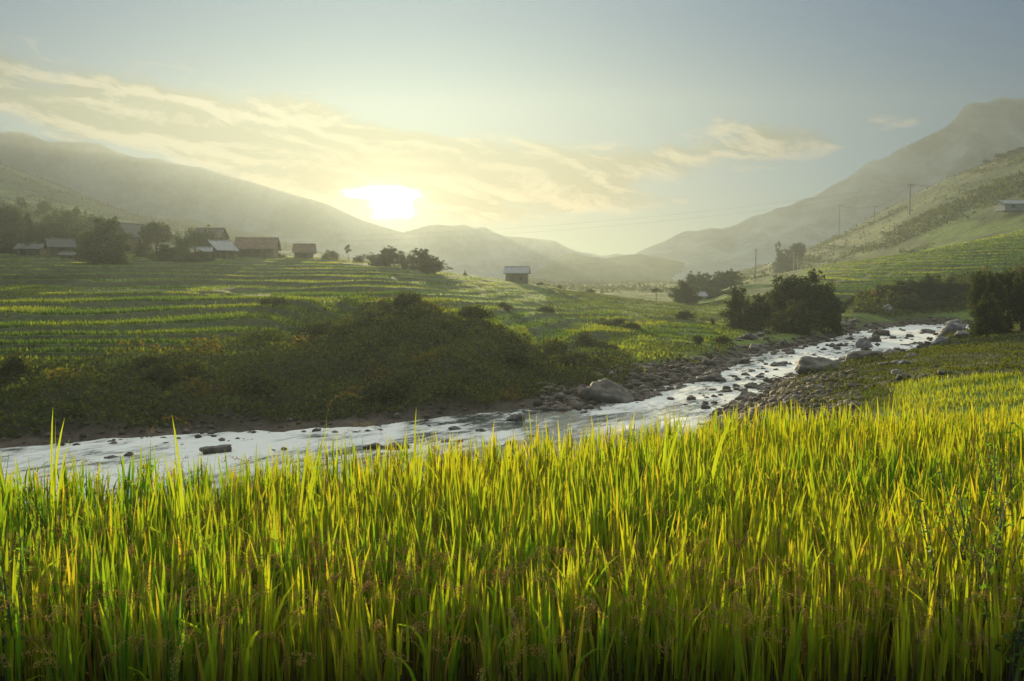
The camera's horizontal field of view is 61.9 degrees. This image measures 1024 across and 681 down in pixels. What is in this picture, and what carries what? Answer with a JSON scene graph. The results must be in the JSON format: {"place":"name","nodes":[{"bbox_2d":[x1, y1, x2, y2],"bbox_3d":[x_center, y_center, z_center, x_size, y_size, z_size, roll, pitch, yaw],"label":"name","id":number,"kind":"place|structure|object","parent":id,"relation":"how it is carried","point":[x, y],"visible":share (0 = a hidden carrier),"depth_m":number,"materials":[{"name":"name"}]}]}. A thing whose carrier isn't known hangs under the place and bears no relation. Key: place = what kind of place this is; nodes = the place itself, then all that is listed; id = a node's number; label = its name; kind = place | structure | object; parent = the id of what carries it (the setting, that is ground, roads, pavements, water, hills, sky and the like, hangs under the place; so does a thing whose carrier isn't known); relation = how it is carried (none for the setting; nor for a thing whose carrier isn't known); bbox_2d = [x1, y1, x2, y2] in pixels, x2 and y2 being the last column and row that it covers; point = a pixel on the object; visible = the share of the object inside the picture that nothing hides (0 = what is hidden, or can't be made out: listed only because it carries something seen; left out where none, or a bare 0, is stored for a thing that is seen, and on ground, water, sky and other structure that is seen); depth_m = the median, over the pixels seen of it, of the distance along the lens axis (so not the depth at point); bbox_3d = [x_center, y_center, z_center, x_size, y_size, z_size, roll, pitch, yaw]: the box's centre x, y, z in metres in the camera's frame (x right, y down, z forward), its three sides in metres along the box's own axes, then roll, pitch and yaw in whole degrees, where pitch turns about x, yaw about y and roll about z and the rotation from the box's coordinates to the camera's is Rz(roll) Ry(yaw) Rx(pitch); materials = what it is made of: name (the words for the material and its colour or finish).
{"place":"outdoors","nodes":[
{"label":"outdoors","id":0,"kind":"place"},
{"bbox_2d":[161,217,324,253],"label":"mountain","id":1,"kind":"structure","parent":0,"point":[229,230],"depth_m":732.40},
{"bbox_2d":[0,132,505,279],"bbox_3d":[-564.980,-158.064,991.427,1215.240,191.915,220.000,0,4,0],"label":"mountain","id":2,"kind":"structure","parent":0,"point":[156,188],"depth_m":971.22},
{"bbox_2d":[0,324,969,513],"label":"river","id":3,"kind":"structure","parent":0,"point":[94,451],"depth_m":39.04,"materials":[{"name":"liquid"}]},
{"bbox_2d":[199,444,231,453],"bbox_3d":[-12.230,4.646,35.169,1.340,0.712,0.835,-2,5,-30],"label":"boulder","id":4,"kind":"object","parent":3,"relation":"in","point":[223,448],"visible":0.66,"depth_m":34.85,"materials":[{"name":"stone"}]},
{"bbox_2d":[696,373,726,380],"bbox_3d":[14.078,2.728,60.327,2.172,0.874,1.525,-1,4,-15],"label":"boulder","id":5,"kind":"object","parent":3,"relation":"in","point":[715,377],"visible":0.66,"depth_m":59.73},
{"bbox_2d":[936,322,966,337],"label":"boulder","id":6,"kind":"object","parent":3,"relation":"in","point":[951,327],"visible":0.43,"depth_m":102.73,"materials":[{"name":"stone"}]},
{"bbox_2d":[0,156,1023,680],"bbox_3d":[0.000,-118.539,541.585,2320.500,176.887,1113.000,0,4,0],"label":"ground","id":7,"kind":"structure","parent":0,"point":[984,222],"depth_m":104.34,"materials":[{"name":"plant"}]},
{"bbox_2d":[0,203,25,246],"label":"broadleaf tree","id":8,"kind":"object","parent":7,"relation":"on","point":[10,216],"visible":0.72,"depth_m":192.82,"materials":[{"name":"green plant"}]},
{"bbox_2d":[0,533,32,680],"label":"leafy weed","id":9,"kind":"object","parent":7,"relation":"on","point":[4,591],"visible":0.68,"depth_m":3.78,"materials":[{"name":"green plant"}]},
{"bbox_2d":[0,350,34,380],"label":"shrub","id":10,"kind":"object","parent":7,"relation":"on","point":[13,363],"visible":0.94,"depth_m":43.29,"materials":[{"name":"green plant"}]},
{"bbox_2d":[0,222,36,252],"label":"leafy tree","id":11,"kind":"object","parent":7,"relation":"on","point":[10,239],"visible":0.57,"depth_m":186.69,"materials":[{"name":"green plant"}]},
{"bbox_2d":[11,196,36,235],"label":"slender tree","id":12,"kind":"object","parent":7,"relation":"on","point":[23,205],"visible":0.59,"depth_m":257.94,"materials":[{"name":"green plant"}]},
{"bbox_2d":[22,212,35,242],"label":"columnar tree","id":13,"kind":"object","parent":7,"relation":"on","point":[28,231],"visible":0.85,"depth_m":183.38,"materials":[{"name":"green plant"}]},
{"bbox_2d":[13,243,46,255],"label":"barn","id":14,"kind":"structure","parent":7,"relation":"on","point":[33,249],"depth_m":169.64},
{"bbox_2d":[33,201,54,221],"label":"slender tree","id":15,"kind":"object","parent":7,"relation":"on","point":[42,206],"visible":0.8,"depth_m":259.15,"materials":[{"name":"green plant"}]},
{"bbox_2d":[15,481,73,557],"bbox_3d":[-2.770,1.339,5.154,0.180,1.056,0.547,0,4,0],"label":"leafy weed","id":16,"kind":"object","parent":7,"relation":"on","point":[33,502],"visible":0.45,"depth_m":4.95,"materials":[{"name":"green plant"}]},
{"bbox_2d":[29,228,79,249],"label":"leafy tree","id":17,"kind":"object","parent":7,"relation":"on","point":[42,235],"visible":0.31,"depth_m":185.88,"materials":[{"name":"green plant"}]},
{"bbox_2d":[50,412,68,550],"bbox_3d":[-2.722,1.129,5.149,0.120,1.474,0.034,0,4,-3],"label":"tall grass stalk","id":18,"kind":"object","parent":7,"relation":"on","point":[54,498],"depth_m":5.14,"materials":[{"name":"green plant"}]},
{"bbox_2d":[44,237,76,256],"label":"barn","id":19,"kind":"structure","parent":7,"relation":"on","point":[54,246],"depth_m":167.68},
{"bbox_2d":[36,206,90,232],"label":"bamboo clump","id":20,"kind":"object","parent":7,"relation":"on","point":[61,223],"visible":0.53,"depth_m":202.60,"materials":[{"name":"green plant"}]},
{"bbox_2d":[60,226,86,248],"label":"leafy tree","id":21,"kind":"object","parent":7,"relation":"on","point":[75,233],"visible":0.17,"depth_m":192.74,"materials":[{"name":"green plant"}]},
{"bbox_2d":[81,212,105,234],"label":"broadleaf tree","id":22,"kind":"object","parent":7,"relation":"on","point":[89,219],"visible":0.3,"depth_m":246.45,"materials":[{"name":"green plant"}]},
{"bbox_2d":[72,216,137,262],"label":"leafy tree","id":23,"kind":"object","parent":7,"relation":"on","point":[104,233],"visible":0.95,"depth_m":148.00,"materials":[{"name":"green plant"}]},
{"bbox_2d":[113,222,150,252],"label":"barn","id":24,"kind":"structure","parent":7,"relation":"on","point":[133,228],"depth_m":196.68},
{"bbox_2d":[130,242,156,256],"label":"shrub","id":25,"kind":"object","parent":7,"relation":"on","point":[140,251],"visible":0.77,"depth_m":170.16,"materials":[{"name":"green plant"}]},
{"bbox_2d":[137,221,172,250],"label":"broadleaf tree","id":26,"kind":"object","parent":7,"relation":"on","point":[154,232],"visible":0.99,"depth_m":182.93,"materials":[{"name":"green plant"}]},
{"bbox_2d":[133,352,177,371],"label":"shrub","id":27,"kind":"object","parent":7,"relation":"on","point":[152,360],"visible":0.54,"depth_m":46.04,"materials":[{"name":"green plant"}]},
{"bbox_2d":[139,363,176,381],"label":"shrub","id":28,"kind":"object","parent":7,"relation":"on","point":[154,373],"visible":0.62,"depth_m":44.37,"materials":[{"name":"green plant"}]},
{"bbox_2d":[145,244,182,259],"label":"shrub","id":29,"kind":"object","parent":7,"relation":"on","point":[164,252],"visible":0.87,"depth_m":159.95,"materials":[{"name":"green plant"}]},
{"bbox_2d":[159,368,184,387],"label":"shrub","id":30,"kind":"object","parent":7,"relation":"on","point":[171,377],"visible":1,"depth_m":43.76,"materials":[{"name":"green plant"}]},
{"bbox_2d":[162,417,186,546],"bbox_3d":[-2.001,1.151,5.045,0.168,1.443,0.036,1,4,20],"label":"tall grass stalk","id":31,"kind":"object","parent":7,"relation":"on","point":[181,500],"depth_m":5.02,"materials":[{"name":"green plant"}]},
{"bbox_2d":[170,230,196,257],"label":"bamboo clump","id":32,"kind":"object","parent":7,"relation":"on","point":[183,244],"visible":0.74,"depth_m":174.71,"materials":[{"name":"green plant"}]},
{"bbox_2d":[169,249,215,262],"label":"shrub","id":33,"kind":"object","parent":7,"relation":"on","point":[188,255],"visible":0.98,"depth_m":155.81,"materials":[{"name":"green plant"}]},
{"bbox_2d":[179,361,216,377],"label":"shrub","id":34,"kind":"object","parent":7,"relation":"on","point":[195,369],"visible":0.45,"depth_m":45.24,"materials":[{"name":"green plant"}]},
{"bbox_2d":[188,224,218,250],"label":"bamboo clump","id":35,"kind":"object","parent":7,"relation":"on","point":[201,238],"visible":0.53,"depth_m":180.56,"materials":[{"name":"green plant"}]},
{"bbox_2d":[191,228,229,251],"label":"farmhouse","id":36,"kind":"object","parent":7,"relation":"on","point":[222,232],"visible":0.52,"depth_m":192.07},
{"bbox_2d":[203,239,238,258],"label":"farmhouse","id":37,"kind":"object","parent":7,"relation":"on","point":[225,249],"visible":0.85,"depth_m":177.60,"materials":[{"name":"metal"}]},
{"bbox_2d":[234,237,280,258],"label":"farmhouse","id":38,"kind":"object","parent":7,"relation":"on","point":[268,247],"visible":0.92,"depth_m":188.56,"materials":[{"name":"ceramic"}]},
{"bbox_2d":[243,371,280,394],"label":"shrub","id":39,"kind":"object","parent":7,"relation":"on","point":[257,383],"visible":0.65,"depth_m":43.44,"materials":[{"name":"green plant"}]},
{"bbox_2d":[292,243,316,257],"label":"farmhouse","id":40,"kind":"object","parent":7,"relation":"on","point":[304,250],"visible":0.86,"depth_m":197.38,"materials":[{"name":"ceramic"}]},
{"bbox_2d":[298,425,327,556],"bbox_3d":[-1.201,1.165,5.179,0.215,1.398,0.082,0,4,0],"label":"tall grass stalk","id":41,"kind":"object","parent":7,"relation":"on","point":[310,485],"depth_m":5.15,"materials":[{"name":"green plant"}]},
{"bbox_2d":[310,321,334,337],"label":"shrub","id":42,"kind":"object","parent":7,"relation":"on","point":[322,330],"visible":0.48,"depth_m":54.60,"materials":[{"name":"green plant"}]},
{"bbox_2d":[358,252,392,265],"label":"bamboo clump","id":43,"kind":"object","parent":7,"relation":"on","point":[375,260],"visible":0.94,"depth_m":176.56,"materials":[{"name":"green plant"}]},
{"bbox_2d":[362,378,400,399],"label":"shrub","id":44,"kind":"object","parent":7,"relation":"on","point":[379,388],"visible":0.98,"depth_m":44.36,"materials":[{"name":"green plant"}]},
{"bbox_2d":[375,245,401,265],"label":"leafy tree","id":45,"kind":"object","parent":7,"relation":"on","point":[389,261],"visible":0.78,"depth_m":178.05,"materials":[{"name":"green plant"}]},
{"bbox_2d":[391,250,415,269],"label":"bamboo clump","id":46,"kind":"object","parent":7,"relation":"on","point":[404,265],"visible":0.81,"depth_m":176.86,"materials":[{"name":"green plant"}]},
{"bbox_2d":[401,290,424,306],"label":"shrub","id":47,"kind":"object","parent":7,"relation":"on","point":[411,298],"visible":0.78,"depth_m":63.69,"materials":[{"name":"green plant"}]},
{"bbox_2d":[413,415,424,521],"bbox_3d":[-0.612,1.135,5.673,0.096,1.390,0.020,1,4,20],"label":"tall grass stalk","id":48,"kind":"object","parent":7,"relation":"on","point":[415,504],"depth_m":5.66,"materials":[{"name":"green plant"}]},
{"bbox_2d":[399,248,438,270],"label":"leafy tree","id":49,"kind":"object","parent":7,"relation":"on","point":[421,257],"visible":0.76,"depth_m":169.85,"materials":[{"name":"green plant"}]},
{"bbox_2d":[416,257,453,273],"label":"leafy tree","id":50,"kind":"object","parent":7,"relation":"on","point":[435,264],"visible":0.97,"depth_m":168.52,"materials":[{"name":"green plant"}]},
{"bbox_2d":[455,303,497,320],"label":"shrub","id":51,"kind":"object","parent":7,"relation":"on","point":[476,310],"visible":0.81,"depth_m":62.76,"materials":[{"name":"green plant"}]},
{"bbox_2d":[2,317,973,445],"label":"gravel","id":52,"kind":"structure","parent":7,"relation":"on","point":[570,399],"depth_m":49.25,"materials":[{"name":"gravel"}]},
{"bbox_2d":[579,378,634,402],"bbox_3d":[5.631,3.229,50.081,3.273,1.962,2.609,8,5,19],"label":"boulder","id":53,"kind":"object","parent":52,"relation":"on","point":[605,390],"visible":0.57,"depth_m":49.35,"materials":[{"name":"stone"}]},
{"bbox_2d":[794,356,842,375],"bbox_3d":[21.902,2.031,60.705,3.776,1.829,3.120,2,-2,-3],"label":"boulder","id":54,"kind":"object","parent":52,"relation":"on","point":[804,363],"visible":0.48,"depth_m":60.02,"materials":[{"name":"stone"}]},
{"bbox_2d":[843,350,885,362],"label":"boulder","id":55,"kind":"object","parent":52,"relation":"on","point":[860,354],"visible":0.5,"depth_m":70.77,"materials":[{"name":"stone"}]},
{"bbox_2d":[0,396,1023,680],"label":"rice plants","id":56,"kind":"object","parent":7,"relation":"on","point":[78,644],"visible":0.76,"depth_m":4.58,"materials":[{"name":"green plant"}]},
{"bbox_2d":[0,263,1023,437],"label":"scrub","id":57,"kind":"object","parent":7,"relation":"on","point":[282,347],"visible":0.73,"depth_m":47.89,"materials":[{"name":"green plant"}]},
{"bbox_2d":[0,403,1023,680],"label":"rice ears","id":58,"kind":"object","parent":7,"relation":"on","point":[466,587],"visible":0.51,"depth_m":4.15,"materials":[{"name":"plant"}]},
{"bbox_2d":[0,228,1023,426],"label":"terrace rice","id":59,"kind":"object","parent":7,"relation":"on","point":[569,333],"visible":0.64,"depth_m":79.06,"materials":[{"name":"green plant"}]},
{"bbox_2d":[0,150,1023,293],"bbox_3d":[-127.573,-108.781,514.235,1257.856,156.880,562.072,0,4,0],"label":"hillside scrub","id":60,"kind":"object","parent":7,"relation":"on","point":[815,259],"visible":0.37,"depth_m":425.12,"materials":[{"name":"green plant"}]},
{"bbox_2d":[500,342,532,366],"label":"shrub","id":61,"kind":"object","parent":7,"relation":"on","point":[521,346],"visible":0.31,"depth_m":55.82,"materials":[{"name":"green plant"}]},
{"bbox_2d":[503,266,530,283],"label":"hut","id":62,"kind":"object","parent":7,"relation":"on","point":[517,274],"visible":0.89,"depth_m":195.34,"materials":[{"name":"metal"}]},
{"bbox_2d":[538,336,570,352],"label":"shrub","id":63,"kind":"object","parent":7,"relation":"on","point":[557,341],"visible":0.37,"depth_m":65.88,"materials":[{"name":"green plant"}]},
{"bbox_2d":[547,352,581,374],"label":"shrub","id":64,"kind":"object","parent":7,"relation":"on","point":[566,360],"visible":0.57,"depth_m":58.50,"materials":[{"name":"green plant"}]},
{"bbox_2d":[556,349,595,365],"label":"shrub","id":65,"kind":"object","parent":7,"relation":"on","point":[583,356],"visible":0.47,"depth_m":63.45,"materials":[{"name":"green plant"}]},
{"bbox_2d":[573,330,599,346],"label":"shrub","id":66,"kind":"object","parent":7,"relation":"on","point":[583,338],"visible":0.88,"depth_m":75.58,"materials":[{"name":"green plant"}]},
{"bbox_2d":[660,402,688,525],"bbox_3d":[1.116,1.100,5.925,0.177,1.423,0.138,0,4,0],"label":"tall grass stalk","id":67,"kind":"object","parent":7,"relation":"on","point":[669,459],"depth_m":5.91,"materials":[{"name":"green plant"}]},
{"bbox_2d":[668,279,703,302],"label":"leafy tree","id":68,"kind":"object","parent":7,"relation":"on","point":[683,287],"visible":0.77,"depth_m":186.50,"materials":[{"name":"green plant"}]},
{"bbox_2d":[675,287,698,303],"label":"leafy tree","id":69,"kind":"object","parent":7,"relation":"on","point":[685,296],"visible":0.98,"depth_m":184.83,"materials":[{"name":"green plant"}]},
{"bbox_2d":[685,271,709,288],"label":"leafy tree","id":70,"kind":"object","parent":7,"relation":"on","point":[695,279],"visible":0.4,"depth_m":248.53,"materials":[{"name":"green plant"}]},
{"bbox_2d":[708,408,738,504],"bbox_3d":[1.431,1.116,5.851,0.232,1.402,0.156,0,4,0],"label":"tall grass stalk","id":71,"kind":"object","parent":7,"relation":"on","point":[715,466],"depth_m":5.82,"materials":[{"name":"green plant"}]},
{"bbox_2d":[714,268,747,288],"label":"leafy tree","id":72,"kind":"object","parent":7,"relation":"on","point":[729,278],"visible":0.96,"depth_m":244.08,"materials":[{"name":"green plant"}]},
{"bbox_2d":[719,285,754,329],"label":"leafy tree","id":73,"kind":"object","parent":7,"relation":"on","point":[736,304],"visible":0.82,"depth_m":105.25,"materials":[{"name":"green plant"}]},
{"bbox_2d":[737,293,783,330],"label":"leafy tree","id":74,"kind":"object","parent":7,"relation":"on","point":[762,314],"visible":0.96,"depth_m":103.46,"materials":[{"name":"green plant"}]},
{"bbox_2d":[764,286,788,320],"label":"leafy tree","id":75,"kind":"object","parent":7,"relation":"on","point":[778,308],"visible":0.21,"depth_m":111.14,"materials":[{"name":"green plant"}]},
{"bbox_2d":[546,287,1023,435],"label":"bank grass","id":76,"kind":"structure","parent":7,"relation":"on","point":[702,316],"depth_m":120.55,"materials":[{"name":"green plant"}]},
{"bbox_2d":[770,249,802,273],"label":"leafy tree","id":77,"kind":"object","parent":7,"relation":"on","point":[782,263],"visible":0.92,"depth_m":395.65,"materials":[{"name":"green plant"}]},
{"bbox_2d":[767,272,817,309],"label":"broadleaf tree","id":78,"kind":"object","parent":7,"relation":"on","point":[789,289],"visible":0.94,"depth_m":108.64,"materials":[{"name":"green plant"}]},
{"bbox_2d":[766,299,824,334],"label":"leafy tree","id":79,"kind":"object","parent":7,"relation":"on","point":[797,311],"visible":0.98,"depth_m":101.71,"materials":[{"name":"green plant"}]},
{"bbox_2d":[789,242,806,264],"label":"broadleaf tree","id":80,"kind":"object","parent":7,"relation":"on","point":[799,248],"visible":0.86,"depth_m":416.09,"materials":[{"name":"green plant"}]},
{"bbox_2d":[799,268,847,326],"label":"leafy tree","id":81,"kind":"object","parent":7,"relation":"on","point":[820,287],"visible":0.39,"depth_m":109.95,"materials":[{"name":"green plant"}]},
{"bbox_2d":[814,288,847,335],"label":"leafy tree","id":82,"kind":"object","parent":7,"relation":"on","point":[830,305],"visible":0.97,"depth_m":107.37,"materials":[{"name":"green plant"}]},
{"bbox_2d":[869,284,901,302],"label":"leafy tree","id":83,"kind":"object","parent":7,"relation":"on","point":[881,287],"visible":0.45,"depth_m":156.65,"materials":[{"name":"green plant"}]},
{"bbox_2d":[879,279,921,301],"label":"leafy tree","id":84,"kind":"object","parent":7,"relation":"on","point":[900,287],"visible":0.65,"depth_m":155.78,"materials":[{"name":"green plant"}]},
{"bbox_2d":[907,184,914,214],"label":"utility pole","id":85,"kind":"object","parent":7,"relation":"on","point":[910,199],"visible":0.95,"depth_m":465.60,"materials":[{"name":"concrete"}]},
{"bbox_2d":[296,185,904,241],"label":"power line","id":86,"kind":"object","parent":85,"relation":"attached to","point":[587,222],"visible":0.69,"depth_m":492.58,"materials":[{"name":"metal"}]},
{"bbox_2d":[898,277,933,299],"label":"leafy tree","id":87,"kind":"object","parent":7,"relation":"on","point":[916,287],"visible":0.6,"depth_m":155.56,"materials":[{"name":"green plant"}]},
{"bbox_2d":[910,273,955,301],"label":"leafy tree","id":88,"kind":"object","parent":7,"relation":"on","point":[931,284],"visible":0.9,"depth_m":154.23,"materials":[{"name":"green plant"}]},
{"bbox_2d":[928,276,963,300],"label":"leafy tree","id":89,"kind":"object","parent":7,"relation":"on","point":[949,280],"visible":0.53,"depth_m":154.28,"materials":[{"name":"green plant"}]},
{"bbox_2d":[895,497,1011,680],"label":"leafy weed","id":90,"kind":"object","parent":7,"relation":"on","point":[931,549],"visible":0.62,"depth_m":4.15,"materials":[{"name":"green plant"}]},
{"bbox_2d":[950,280,971,300],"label":"leafy tree","id":91,"kind":"object","parent":7,"relation":"on","point":[965,287],"visible":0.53,"depth_m":153.43,"materials":[{"name":"green plant"}]},
{"bbox_2d":[925,457,1023,680],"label":"leafy weed","id":92,"kind":"object","parent":7,"relation":"on","point":[962,513],"visible":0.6,"depth_m":4.55,"materials":[{"name":"green plant"}]},
{"bbox_2d":[966,267,993,310],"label":"broadleaf tree","id":93,"kind":"object","parent":7,"relation":"on","point":[980,280],"visible":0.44,"depth_m":91.54,"materials":[{"name":"green plant"}]},
{"bbox_2d":[968,293,1008,337],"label":"leafy tree","id":94,"kind":"object","parent":7,"relation":"on","point":[991,321],"visible":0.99,"depth_m":85.54,"materials":[{"name":"green plant"}]},
{"bbox_2d":[970,270,1017,334],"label":"leafy tree","id":95,"kind":"object","parent":7,"relation":"on","point":[991,288],"visible":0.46,"depth_m":89.17,"materials":[{"name":"green plant"}]},
{"bbox_2d":[974,420,1020,531],"bbox_3d":[3.036,1.159,5.315,0.506,1.393,0.376,-3,5,-39],"label":"leafy weed","id":96,"kind":"object","parent":7,"relation":"on","point":[997,478],"visible":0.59,"depth_m":5.28,"materials":[{"name":"green plant"}]},
{"bbox_2d":[973,545,1023,680],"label":"leafy weed","id":97,"kind":"object","parent":7,"relation":"on","point":[1016,641],"visible":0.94,"depth_m":3.79,"materials":[{"name":"green plant"}]},
{"bbox_2d":[995,269,1020,313],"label":"broadleaf tree","id":98,"kind":"object","parent":7,"relation":"on","point":[1007,281],"visible":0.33,"depth_m":91.12,"materials":[{"name":"green plant"}]},
{"bbox_2d":[994,200,1023,211],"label":"shed","id":99,"kind":"structure","parent":7,"relation":"on","point":[1005,205],"depth_m":324.78,"materials":[{"name":"metal"}]},
{"bbox_2d":[1000,266,1023,330],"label":"leafy tree","id":100,"kind":"object","parent":7,"relation":"on","point":[1016,302],"visible":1,"depth_m":87.68,"materials":[{"name":"green plant"}]},
{"bbox_2d":[0,0,1023,255],"label":"sky","id":101,"kind":"structure","parent":0,"point":[398,115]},
{"bbox_2d":[404,224,623,274],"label":"mountain","id":102,"kind":"structure","parent":0,"point":[490,249],"depth_m":983.37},
{"bbox_2d":[528,254,684,281],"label":"mountain","id":103,"kind":"structure","parent":0,"point":[578,267],"depth_m":796.48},
{"bbox_2d":[635,97,1023,280],"bbox_3d":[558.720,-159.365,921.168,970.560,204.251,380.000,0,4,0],"label":"mountain","id":104,"kind":"structure","parent":0,"point":[973,135],"depth_m":885.32,"materials":[{"name":"plant"}]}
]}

